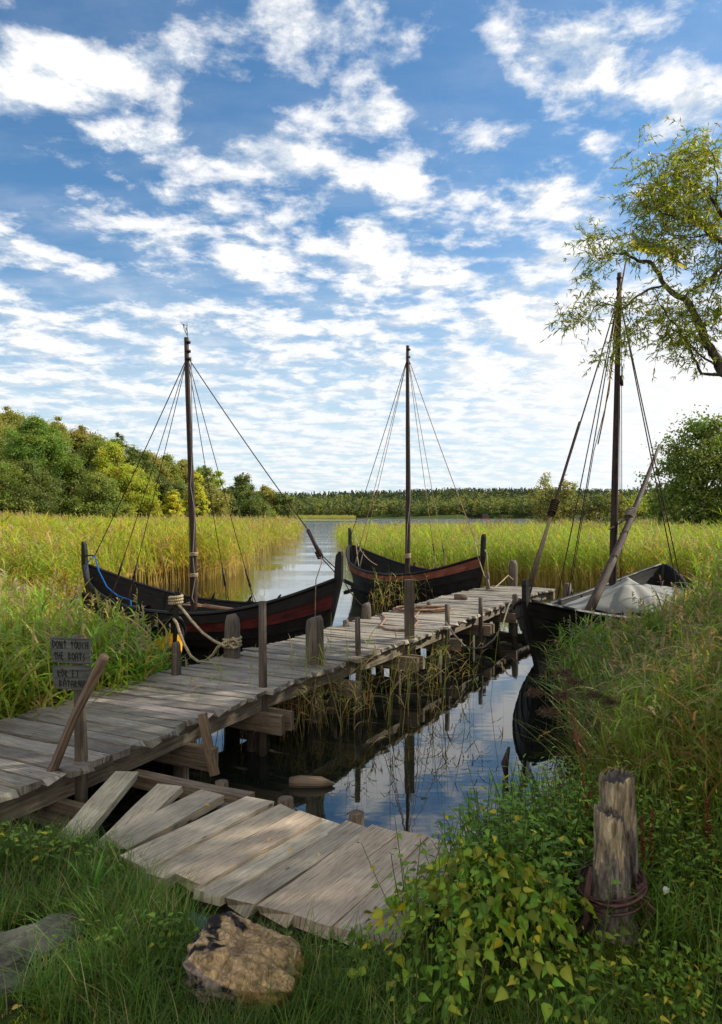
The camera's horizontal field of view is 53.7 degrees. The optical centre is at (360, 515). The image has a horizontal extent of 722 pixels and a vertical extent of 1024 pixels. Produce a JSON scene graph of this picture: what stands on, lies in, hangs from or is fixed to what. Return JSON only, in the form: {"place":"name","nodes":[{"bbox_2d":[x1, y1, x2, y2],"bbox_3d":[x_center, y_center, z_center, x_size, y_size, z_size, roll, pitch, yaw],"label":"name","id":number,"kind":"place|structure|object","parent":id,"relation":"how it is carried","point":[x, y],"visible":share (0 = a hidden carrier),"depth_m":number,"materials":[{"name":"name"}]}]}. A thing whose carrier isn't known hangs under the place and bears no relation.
{"place":"outdoors","nodes":[
{"label":"outdoors","id":0,"kind":"place"},
{"bbox_2d":[0,518,707,928],"bbox_3d":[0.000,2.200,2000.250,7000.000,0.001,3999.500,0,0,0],"label":"water","id":1,"kind":"structure","parent":0,"point":[414,786],"depth_m":7.15,"materials":[{"name":"blue liquid"}]},
{"bbox_2d":[50,634,90,802],"bbox_3d":[-1.862,1.635,4.618,0.260,1.730,0.109,0,0,0],"label":"sign post","id":2,"kind":"object","parent":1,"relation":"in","point":[75,650],"visible":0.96,"depth_m":4.57,"materials":[{"name":"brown wood"}]},
{"bbox_2d":[69,590,186,671],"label":"reeds","id":3,"kind":"object","parent":1,"relation":"on","point":[174,635],"visible":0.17,"depth_m":8.61,"materials":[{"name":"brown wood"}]},
{"bbox_2d":[0,508,306,719],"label":"reed bed","id":4,"kind":"object","parent":1,"relation":"on","point":[41,578],"visible":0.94,"depth_m":14.29,"materials":[{"name":"plant"}]},
{"bbox_2d":[171,641,180,675],"bbox_3d":[-1.833,1.971,7.082,0.104,1.458,0.104,0,0,0],"label":"mooring post","id":5,"kind":"object","parent":1,"relation":"in","point":[176,662],"visible":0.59,"depth_m":7.04,"materials":[{"name":"grey wood"}]},
{"bbox_2d":[81,322,343,651],"bbox_3d":[-2.900,-0.420,12.500,6.178,5.961,1.721,0,0,32],"label":"boat","id":6,"kind":"object","parent":1,"relation":"on","point":[291,614],"visible":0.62,"depth_m":11.94,"materials":[{"name":"brown wood"}]},
{"bbox_2d":[182,604,231,609],"bbox_3d":[-2.139,1.585,12.043,2.564,0.059,0.114,0,0,36],"label":"oar","id":7,"kind":"object","parent":6,"relation":"in","point":[213,607],"visible":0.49,"depth_m":12.34,"materials":[{"name":"brown wood"}]},
{"bbox_2d":[215,779,227,786],"bbox_3d":[-0.945,2.250,4.840,0.100,0.900,0.103,0,0,0],"label":"pile stub","id":8,"kind":"object","parent":1,"relation":"in","point":[222,782],"visible":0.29,"depth_m":4.82,"materials":[{"name":"grey wood"}]},
{"bbox_2d":[224,613,239,658],"bbox_3d":[-1.446,1.898,7.999,0.180,1.605,0.186,0,0,41],"label":"mooring post","id":9,"kind":"object","parent":1,"relation":"in","point":[232,625],"visible":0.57,"depth_m":7.93,"materials":[{"name":"grey wood"}]},
{"bbox_2d":[172,618,230,662],"bbox_3d":[-1.867,1.442,8.155,1.013,0.461,0.131,0,0,38],"label":"mooring rope","id":10,"kind":"object","parent":9,"relation":"attached to","point":[186,647],"visible":0.92,"depth_m":8.14,"materials":[{"name":"fabric"}]},
{"bbox_2d":[168,594,241,649],"bbox_3d":[-1.829,1.216,8.228,1.194,0.557,0.278,0,0,34],"label":"mooring rope","id":11,"kind":"object","parent":9,"relation":"attached to","point":[178,601],"visible":0.94,"depth_m":8.09,"materials":[{"name":"fabric"}]},
{"bbox_2d":[277,795,292,808],"bbox_3d":[-0.483,2.250,4.551,0.108,0.900,0.112,0,0,0],"label":"pile stub","id":12,"kind":"object","parent":1,"relation":"in","point":[286,800],"visible":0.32,"depth_m":4.53,"materials":[{"name":"grey wood"}]},
{"bbox_2d":[289,775,334,787],"bbox_3d":[-0.398,2.174,5.830,0.375,0.129,0.121,0,0,0],"label":"drift log","id":13,"kind":"object","parent":1,"relation":"on","point":[302,781],"visible":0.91,"depth_m":5.78,"materials":[{"name":"brown wood"}]},
{"bbox_2d":[305,615,323,723],"bbox_3d":[-0.498,1.883,7.660,0.208,1.634,0.205,0,0,0],"label":"mooring post","id":14,"kind":"object","parent":1,"relation":"in","point":[315,623],"visible":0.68,"depth_m":7.58,"materials":[{"name":"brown wood"}]},
{"bbox_2d":[291,514,355,518],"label":"shore reeds","id":15,"kind":"object","parent":1,"relation":"on","point":[316,516],"visible":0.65,"depth_m":568.65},
{"bbox_2d":[155,568,546,770],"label":"water reeds","id":16,"kind":"object","parent":1,"relation":"on","point":[390,698],"visible":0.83,"depth_m":7.64,"materials":[{"name":"plant"}]},
{"bbox_2d":[349,809,363,825],"bbox_3d":[-0.028,2.250,4.332,0.099,0.900,0.100,0,0,-40],"label":"pile stub","id":17,"kind":"object","parent":1,"relation":"in","point":[356,816],"visible":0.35,"depth_m":4.30,"materials":[{"name":"grey wood"}]},
{"bbox_2d":[361,602,370,618],"bbox_3d":[0.081,2.014,10.992,0.166,1.372,0.163,0,0,0],"label":"mooring post","id":18,"kind":"object","parent":1,"relation":"in","point":[366,612],"visible":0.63,"depth_m":10.93,"materials":[{"name":"grey wood"}]},
{"bbox_2d":[343,345,488,603],"bbox_3d":[1.243,-0.976,18.845,1.911,7.073,7.634,0,0,-27],"label":"boat","id":19,"kind":"object","parent":1,"relation":"on","point":[450,579],"visible":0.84,"depth_m":18.79,"materials":[{"name":"brown wood"}]},
{"bbox_2d":[501,747,509,776],"bbox_3d":[1.226,2.077,6.036,0.073,0.250,0.059,0,0,0],"label":"stick","id":20,"kind":"object","parent":1,"relation":"on","point":[504,762],"visible":0.81,"depth_m":6.02,"materials":[{"name":"brown wood"}]},
{"bbox_2d":[508,560,517,612],"bbox_3d":[3.455,1.852,16.205,0.206,1.696,0.209,0,0,0],"label":"mooring post","id":21,"kind":"object","parent":1,"relation":"in","point":[513,569],"visible":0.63,"depth_m":16.14,"materials":[{"name":"grey wood"}]},
{"bbox_2d":[512,593,517,635],"bbox_3d":[2.822,2.059,13.099,0.111,1.281,0.118,0,0,-24],"label":"mooring post","id":22,"kind":"object","parent":1,"relation":"in","point":[515,625],"visible":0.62,"depth_m":13.05,"materials":[{"name":"grey wood"}]},
{"bbox_2d":[328,507,721,588],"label":"reed bed","id":23,"kind":"object","parent":1,"relation":"on","point":[645,545],"visible":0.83,"depth_m":24.06,"materials":[{"name":"plant"}]},
{"bbox_2d":[512,225,688,675],"bbox_3d":[4.529,-1.562,13.055,2.407,8.243,8.838,0,0,34],"label":"sailing boat","id":24,"kind":"object","parent":1,"relation":"on","point":[534,618],"visible":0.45,"depth_m":13.87,"materials":[{"name":"brown wood"}]},
{"bbox_2d":[584,444,660,611],"bbox_3d":[5.244,0.103,13.967,0.173,3.354,4.184,0,0,40],"label":"spar","id":25,"kind":"object","parent":24,"relation":"attached to","point":[597,593],"visible":0.85,"depth_m":13.34,"materials":[{"name":"brown wood"}]},
{"bbox_2d":[564,577,683,613],"bbox_3d":[5.480,1.485,14.283,2.252,0.611,3.000,0,0,34],"label":"tarpaulin","id":26,"kind":"object","parent":24,"relation":"on","point":[620,592],"visible":0.73,"depth_m":13.43,"materials":[{"name":"fabric"}]},
{"bbox_2d":[528,529,721,789],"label":"bank reeds","id":27,"kind":"object","parent":1,"relation":"on","point":[634,632],"visible":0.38,"depth_m":7.45,"materials":[{"name":"plant"}]},
{"bbox_2d":[0,508,721,1023],"bbox_3d":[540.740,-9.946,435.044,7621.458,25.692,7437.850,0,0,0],"label":"ground","id":28,"kind":"structure","parent":0,"point":[610,948],"depth_m":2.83,"materials":[{"name":"plant"}]},
{"bbox_2d":[0,413,15,461],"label":"broadleaf tree","id":29,"kind":"object","parent":28,"relation":"on","point":[1,431],"visible":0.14,"depth_m":83.79,"materials":[{"name":"green plant"}]},
{"bbox_2d":[0,405,26,439],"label":"broadleaf tree","id":30,"kind":"object","parent":28,"relation":"on","point":[12,418],"visible":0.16,"depth_m":95.38,"materials":[{"name":"green plant"}]},
{"bbox_2d":[0,965,34,996],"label":"rock","id":31,"kind":"object","parent":28,"relation":"on","point":[7,982],"visible":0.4,"depth_m":2.65,"materials":[{"name":"stone"}]},
{"bbox_2d":[0,456,40,515],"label":"broadleaf tree","id":32,"kind":"object","parent":28,"relation":"on","point":[7,472],"visible":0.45,"depth_m":69.10,"materials":[{"name":"green plant"}]},
{"bbox_2d":[0,457,70,516],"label":"broadleaf tree","id":33,"kind":"object","parent":28,"relation":"on","point":[46,487],"visible":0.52,"depth_m":71.29,"materials":[{"name":"green plant"}]},
{"bbox_2d":[0,412,87,516],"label":"broadleaf tree","id":34,"kind":"object","parent":28,"relation":"on","point":[50,443],"visible":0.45,"depth_m":76.98,"materials":[{"name":"green plant"}]},
{"bbox_2d":[0,910,87,969],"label":"rock","id":35,"kind":"object","parent":28,"relation":"on","point":[18,936],"visible":0.53,"depth_m":2.84,"materials":[{"name":"stone"}]},
{"bbox_2d":[40,416,78,473],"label":"broadleaf tree","id":36,"kind":"object","parent":28,"relation":"on","point":[58,423],"visible":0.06,"depth_m":90.95,"materials":[{"name":"green plant"}]},
{"bbox_2d":[0,820,124,884],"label":"herb bush","id":37,"kind":"object","parent":28,"relation":"on","point":[52,842],"visible":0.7,"depth_m":3.50,"materials":[{"name":"green plant"}]},
{"bbox_2d":[45,450,98,519],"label":"broadleaf tree","id":38,"kind":"object","parent":28,"relation":"on","point":[77,478],"visible":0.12,"depth_m":78.38,"materials":[{"name":"green plant"}]},
{"bbox_2d":[68,424,102,453],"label":"broadleaf tree","id":39,"kind":"object","parent":28,"relation":"on","point":[81,434],"visible":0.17,"depth_m":96.66,"materials":[{"name":"green plant"}]},
{"bbox_2d":[61,847,123,902],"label":"iris tuft","id":40,"kind":"object","parent":28,"relation":"on","point":[97,872],"visible":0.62,"depth_m":3.23,"materials":[{"name":"green plant"}]},
{"bbox_2d":[71,435,118,472],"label":"broadleaf tree","id":41,"kind":"object","parent":28,"relation":"on","point":[88,452],"visible":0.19,"depth_m":86.42,"materials":[{"name":"green plant"}]},
{"bbox_2d":[59,468,134,518],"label":"broadleaf tree","id":42,"kind":"object","parent":28,"relation":"on","point":[105,502],"visible":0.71,"depth_m":75.16,"materials":[{"name":"green plant"}]},
{"bbox_2d":[56,771,137,841],"bbox_3d":[-1.553,1.722,4.237,0.162,0.095,0.914,0,0,2],"label":"loose board","id":43,"kind":"object","parent":28,"relation":"on","point":[102,802],"visible":0.81,"depth_m":4.26,"materials":[{"name":"grey wood"}]},
{"bbox_2d":[86,441,150,518],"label":"broadleaf tree","id":44,"kind":"object","parent":28,"relation":"on","point":[108,451],"visible":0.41,"depth_m":83.06,"materials":[{"name":"green plant"}]},
{"bbox_2d":[108,432,131,465],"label":"broadleaf tree","id":45,"kind":"object","parent":28,"relation":"on","point":[121,440],"visible":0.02,"depth_m":109.72,"materials":[{"name":"green plant"}]},
{"bbox_2d":[52,901,198,975],"bbox_3d":[-0.760,1.682,2.816,0.914,0.243,0.357,0,0,0],"label":"herb bush","id":46,"kind":"object","parent":28,"relation":"on","point":[152,914],"visible":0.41,"depth_m":2.83,"materials":[{"name":"green plant"}]},
{"bbox_2d":[91,784,182,855],"bbox_3d":[-1.259,1.716,4.067,0.169,0.098,0.816,0,0,11],"label":"loose board","id":47,"kind":"object","parent":28,"relation":"on","point":[157,797],"visible":0.57,"depth_m":4.17,"materials":[{"name":"grey wood"}]},
{"bbox_2d":[123,444,159,511],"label":"broadleaf tree","id":48,"kind":"object","parent":28,"relation":"on","point":[145,463],"visible":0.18,"depth_m":103.61,"materials":[{"name":"green plant"}]},
{"bbox_2d":[122,462,162,518],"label":"broadleaf tree","id":49,"kind":"object","parent":28,"relation":"on","point":[146,507],"visible":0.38,"depth_m":87.18,"materials":[{"name":"green plant"}]},
{"bbox_2d":[141,449,174,483],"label":"broadleaf tree","id":50,"kind":"object","parent":28,"relation":"on","point":[163,471],"visible":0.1,"depth_m":107.71,"materials":[{"name":"green plant"}]},
{"bbox_2d":[135,474,181,515],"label":"broadleaf tree","id":51,"kind":"object","parent":28,"relation":"on","point":[163,489],"visible":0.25,"depth_m":99.62,"materials":[{"name":"green plant"}]},
{"bbox_2d":[160,488,185,519],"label":"broadleaf tree","id":52,"kind":"object","parent":28,"relation":"on","point":[171,506],"visible":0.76,"depth_m":91.71,"materials":[{"name":"yellow plant"}]},
{"bbox_2d":[159,453,186,497],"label":"broadleaf tree","id":53,"kind":"object","parent":28,"relation":"on","point":[169,461],"visible":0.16,"depth_m":119.47,"materials":[{"name":"green plant"}]},
{"bbox_2d":[163,481,199,515],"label":"broadleaf tree","id":54,"kind":"object","parent":28,"relation":"on","point":[179,486],"visible":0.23,"depth_m":102.93,"materials":[{"name":"green plant"}]},
{"bbox_2d":[171,459,201,493],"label":"broadleaf tree","id":55,"kind":"object","parent":28,"relation":"on","point":[182,463],"visible":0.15,"depth_m":124.63,"materials":[{"name":"green plant"}]},
{"bbox_2d":[182,471,211,517],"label":"broadleaf tree","id":56,"kind":"object","parent":28,"relation":"on","point":[200,496],"visible":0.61,"depth_m":99.50,"materials":[{"name":"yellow plant"}]},
{"bbox_2d":[186,465,219,489],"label":"broadleaf tree","id":57,"kind":"object","parent":28,"relation":"on","point":[201,470],"visible":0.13,"depth_m":139.34,"materials":[{"name":"green plant"}]},
{"bbox_2d":[197,481,234,517],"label":"broadleaf tree","id":58,"kind":"object","parent":28,"relation":"on","point":[219,506],"visible":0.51,"depth_m":118.42,"materials":[{"name":"green plant"}]},
{"bbox_2d":[211,470,225,487],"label":"broadleaf tree","id":59,"kind":"object","parent":28,"relation":"on","point":[218,481],"visible":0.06,"depth_m":145.31,"materials":[{"name":"green plant"}]},
{"bbox_2d":[218,487,241,517],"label":"broadleaf tree","id":60,"kind":"object","parent":28,"relation":"on","point":[232,504],"visible":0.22,"depth_m":129.36,"materials":[{"name":"green plant"}]},
{"bbox_2d":[228,472,257,513],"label":"broadleaf tree","id":61,"kind":"object","parent":28,"relation":"on","point":[241,483],"visible":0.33,"depth_m":163.91,"materials":[{"name":"green plant"}]},
{"bbox_2d":[182,911,304,1019],"bbox_3d":[-0.433,1.678,2.614,0.444,0.308,0.334,10,10,14],"label":"rock","id":62,"kind":"object","parent":28,"relation":"on","point":[228,942],"visible":0.73,"depth_m":2.52,"materials":[{"name":"brown stone"}]},
{"bbox_2d":[233,490,271,520],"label":"broadleaf tree","id":63,"kind":"object","parent":28,"relation":"on","point":[258,507],"visible":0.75,"depth_m":158.95,"materials":[{"name":"green plant"}]},
{"bbox_2d":[255,484,278,510],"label":"broadleaf tree","id":64,"kind":"object","parent":28,"relation":"on","point":[267,493],"visible":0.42,"depth_m":197.94,"materials":[{"name":"green plant"}]},
{"bbox_2d":[106,769,458,952],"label":"boardwalk","id":65,"kind":"structure","parent":28,"relation":"on","point":[228,832],"depth_m":3.51,"materials":[{"name":"grey wood"}]},
{"bbox_2d":[269,492,297,518],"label":"broadleaf tree","id":66,"kind":"object","parent":28,"relation":"on","point":[284,508],"visible":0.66,"depth_m":198.04,"materials":[{"name":"green plant"}]},
{"bbox_2d":[0,579,570,835],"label":"jetty","id":67,"kind":"object","parent":28,"relation":"on","point":[135,726],"visible":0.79,"depth_m":6.37,"materials":[{"name":"grey wood"}]},
{"bbox_2d":[32,653,108,813],"bbox_3d":[-1.820,1.354,4.439,0.518,1.002,0.075,0,0,4],"label":"leaning pole","id":68,"kind":"object","parent":67,"relation":"on","point":[86,692],"visible":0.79,"depth_m":4.41,"materials":[{"name":"brown wood"}]},
{"bbox_2d":[377,605,451,630],"bbox_3d":[0.677,1.539,11.052,0.975,0.071,2.562,0,0,24],"label":"rope coil","id":69,"kind":"object","parent":67,"relation":"on","point":[418,609],"visible":0.72,"depth_m":11.57,"materials":[{"name":"fabric"}]},
{"bbox_2d":[454,594,467,599],"bbox_3d":[1.892,1.553,13.516,0.238,0.143,0.148,0,0,18],"label":"wood block","id":70,"kind":"object","parent":67,"relation":"on","point":[460,596],"depth_m":13.47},
{"bbox_2d":[445,599,512,649],"bbox_3d":[2.066,1.768,11.525,0.282,0.547,3.047,0,0,30],"label":"mooring rope","id":71,"kind":"object","parent":67,"relation":"hanging from","point":[458,639],"visible":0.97,"depth_m":11.09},
{"bbox_2d":[286,923,420,985],"bbox_3d":[-0.103,1.674,2.724,0.676,0.203,0.254,0,0,10],"label":"herb bush","id":72,"kind":"object","parent":28,"relation":"on","point":[360,936],"visible":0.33,"depth_m":2.73,"materials":[{"name":"green plant"}]},
{"bbox_2d":[248,487,720,516],"bbox_3d":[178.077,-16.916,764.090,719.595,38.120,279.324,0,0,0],"label":"forest","id":73,"kind":"object","parent":28,"relation":"on","point":[474,500],"visible":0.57,"depth_m":680.77,"materials":[{"name":"green plant"}]},
{"bbox_2d":[434,782,568,902],"bbox_3d":[0.642,1.538,3.369,0.641,0.588,0.624,0,0,-19],"label":"mint bush","id":74,"kind":"object","parent":28,"relation":"on","point":[478,837],"visible":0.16,"depth_m":3.34,"materials":[{"name":"green plant"}]},
{"bbox_2d":[409,784,594,989],"bbox_3d":[0.658,1.484,3.097,0.987,0.563,0.817,0,0,-41],"label":"nettle bush","id":75,"kind":"object","parent":28,"relation":"on","point":[515,834],"visible":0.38,"depth_m":2.98,"materials":[{"name":"green plant"}]},
{"bbox_2d":[324,815,682,1023],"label":"climbing bush","id":76,"kind":"object","parent":28,"relation":"on","point":[425,889],"visible":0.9,"depth_m":2.62,"materials":[{"name":"green plant"}]},
{"bbox_2d":[427,746,659,936],"bbox_3d":[0.778,1.713,3.496,1.089,1.014,1.193,0,0,0],"label":"willowherb bush","id":77,"kind":"object","parent":28,"relation":"on","point":[536,810],"visible":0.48,"depth_m":3.46,"materials":[{"name":"green plant"}]},
{"bbox_2d":[526,472,560,525],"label":"alder tree","id":78,"kind":"object","parent":28,"relation":"on","point":[537,495],"visible":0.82,"depth_m":81.48,"materials":[{"name":"green plant"}]},
{"bbox_2d":[525,485,583,525],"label":"alder tree","id":79,"kind":"object","parent":28,"relation":"on","point":[548,501],"visible":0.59,"depth_m":81.15,"materials":[{"name":"green plant"}]},
{"bbox_2d":[445,950,663,1021],"bbox_3d":[0.690,1.686,2.573,0.825,0.172,0.311,0,0,0],"label":"herb bush","id":80,"kind":"object","parent":28,"relation":"on","point":[575,991],"visible":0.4,"depth_m":2.52,"materials":[{"name":"green plant"}]},
{"bbox_2d":[527,776,593,830],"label":"dock plant","id":81,"kind":"object","parent":28,"relation":"on","point":[589,823],"visible":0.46,"depth_m":3.77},
{"bbox_2d":[553,474,581,522],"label":"alder tree","id":82,"kind":"object","parent":28,"relation":"on","point":[570,491],"visible":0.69,"depth_m":81.56,"materials":[{"name":"green plant"}]},
{"bbox_2d":[498,759,644,865],"bbox_3d":[1.145,1.794,3.895,0.795,0.877,0.871,0,0,16],"label":"herb bush","id":83,"kind":"object","parent":28,"relation":"on","point":[570,816],"visible":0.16,"depth_m":3.89,"materials":[{"name":"green plant"}]},
{"bbox_2d":[524,666,620,845],"bbox_3d":[1.196,1.252,3.978,0.345,0.896,0.784,0,0,37],"label":"dried umbel","id":84,"kind":"object","parent":28,"relation":"on","point":[563,673],"visible":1,"depth_m":3.83,"materials":[{"name":"plant"}]},
{"bbox_2d":[576,500,605,523],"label":"alder tree","id":85,"kind":"object","parent":28,"relation":"on","point":[590,512],"visible":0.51,"depth_m":81.11,"materials":[{"name":"green plant"}]},
{"bbox_2d":[586,493,610,522],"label":"alder tree","id":86,"kind":"object","parent":28,"relation":"on","point":[601,501],"visible":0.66,"depth_m":81.57,"materials":[{"name":"green plant"}]},
{"bbox_2d":[505,574,721,992],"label":"bank grass","id":87,"kind":"structure","parent":28,"relation":"on","point":[706,727],"depth_m":4.04,"materials":[{"name":"green plant"}]},
{"bbox_2d":[598,489,628,523],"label":"alder tree","id":88,"kind":"object","parent":28,"relation":"on","point":[619,508],"visible":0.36,"depth_m":81.75,"materials":[{"name":"green plant"}]},
{"bbox_2d":[586,803,641,944],"bbox_3d":[1.048,1.467,2.973,0.248,0.525,0.244,0,0,0],"label":"cut trunk","id":89,"kind":"object","parent":28,"relation":"on","point":[610,850],"visible":0.87,"depth_m":2.92,"materials":[{"name":"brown wood"}]},
{"bbox_2d":[599,766,643,925],"bbox_3d":[1.125,1.444,3.091,0.230,0.680,0.229,0,0,0],"label":"cut trunk","id":90,"kind":"object","parent":28,"relation":"on","point":[617,789],"visible":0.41,"depth_m":3.03,"materials":[{"name":"brown wood"}]},
{"bbox_2d":[576,860,654,935],"bbox_3d":[1.036,1.603,3.013,0.350,0.303,0.308,0,0,0],"label":"rope","id":91,"kind":"object","parent":90,"relation":"attached to","point":[641,889],"visible":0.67,"depth_m":2.92,"materials":[{"name":"brown fabric"}]},
{"bbox_2d":[530,734,721,992],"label":"herb bush","id":92,"kind":"object","parent":28,"relation":"on","point":[681,788],"visible":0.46,"depth_m":3.61,"materials":[{"name":"green plant"}]},
{"bbox_2d":[540,115,721,383],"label":"willow tree","id":93,"kind":"object","parent":28,"relation":"on","point":[687,210],"visible":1,"depth_m":8.63,"materials":[{"name":"green plant"}]},
{"bbox_2d":[542,929,721,1023],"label":"herb bush","id":94,"kind":"object","parent":28,"relation":"on","point":[671,972],"visible":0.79,"depth_m":2.55,"materials":[{"name":"green plant"}]},
{"bbox_2d":[542,728,721,870],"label":"herb bush","id":95,"kind":"object","parent":28,"relation":"on","point":[610,767],"visible":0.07,"depth_m":4.05,"materials":[{"name":"green plant"}]},
{"bbox_2d":[570,787,695,914],"bbox_3d":[1.456,1.541,3.468,0.752,0.432,0.810,0,0,0],"label":"herb bush","id":96,"kind":"object","parent":28,"relation":"on","point":[663,838],"visible":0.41,"depth_m":3.40,"materials":[{"name":"green plant"}]},
{"bbox_2d":[619,490,651,523],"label":"alder tree","id":97,"kind":"object","parent":28,"relation":"on","point":[640,506],"visible":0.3,"depth_m":81.45,"materials":[{"name":"green plant"}]},
{"bbox_2d":[560,664,721,848],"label":"herb bush","id":98,"kind":"object","parent":28,"relation":"on","point":[619,737],"visible":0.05,"depth_m":4.58,"materials":[{"name":"green plant"}]},
{"bbox_2d":[635,500,665,522],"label":"alder tree","id":99,"kind":"object","parent":28,"relation":"on","point":[642,515],"visible":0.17,"depth_m":82.02,"materials":[{"name":"green plant"}]},
{"bbox_2d":[638,810,672,878],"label":"dock plant","id":100,"kind":"object","parent":28,"relation":"on","point":[642,847],"visible":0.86,"depth_m":3.26,"materials":[{"name":"plant"}]},
{"bbox_2d":[643,476,694,522],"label":"willow tree","id":101,"kind":"object","parent":28,"relation":"on","point":[654,512],"visible":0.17,"depth_m":45.79,"materials":[{"name":"green plant"}]},
{"bbox_2d":[627,404,721,527],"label":"willow tree","id":102,"kind":"object","parent":28,"relation":"on","point":[706,432],"visible":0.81,"depth_m":40.38,"materials":[{"name":"green plant"}]},
{"bbox_2d":[638,799,721,992],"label":"herb bush","id":103,"kind":"object","parent":28,"relation":"on","point":[699,857],"visible":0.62,"depth_m":3.09,"materials":[{"name":"green plant"}]},
{"bbox_2d":[680,443,721,528],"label":"willow tree","id":104,"kind":"object","parent":28,"relation":"on","point":[710,518],"visible":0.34,"depth_m":40.12,"materials":[{"name":"green plant"}]},
{"bbox_2d":[704,797,721,856],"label":"dock plant","id":105,"kind":"object","parent":28,"relation":"on","point":[708,823],"visible":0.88,"depth_m":3.38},
{"bbox_2d":[0,0,721,495],"label":"sky","id":106,"kind":"structure","parent":0,"point":[319,191],"materials":[{"name":"blue"}]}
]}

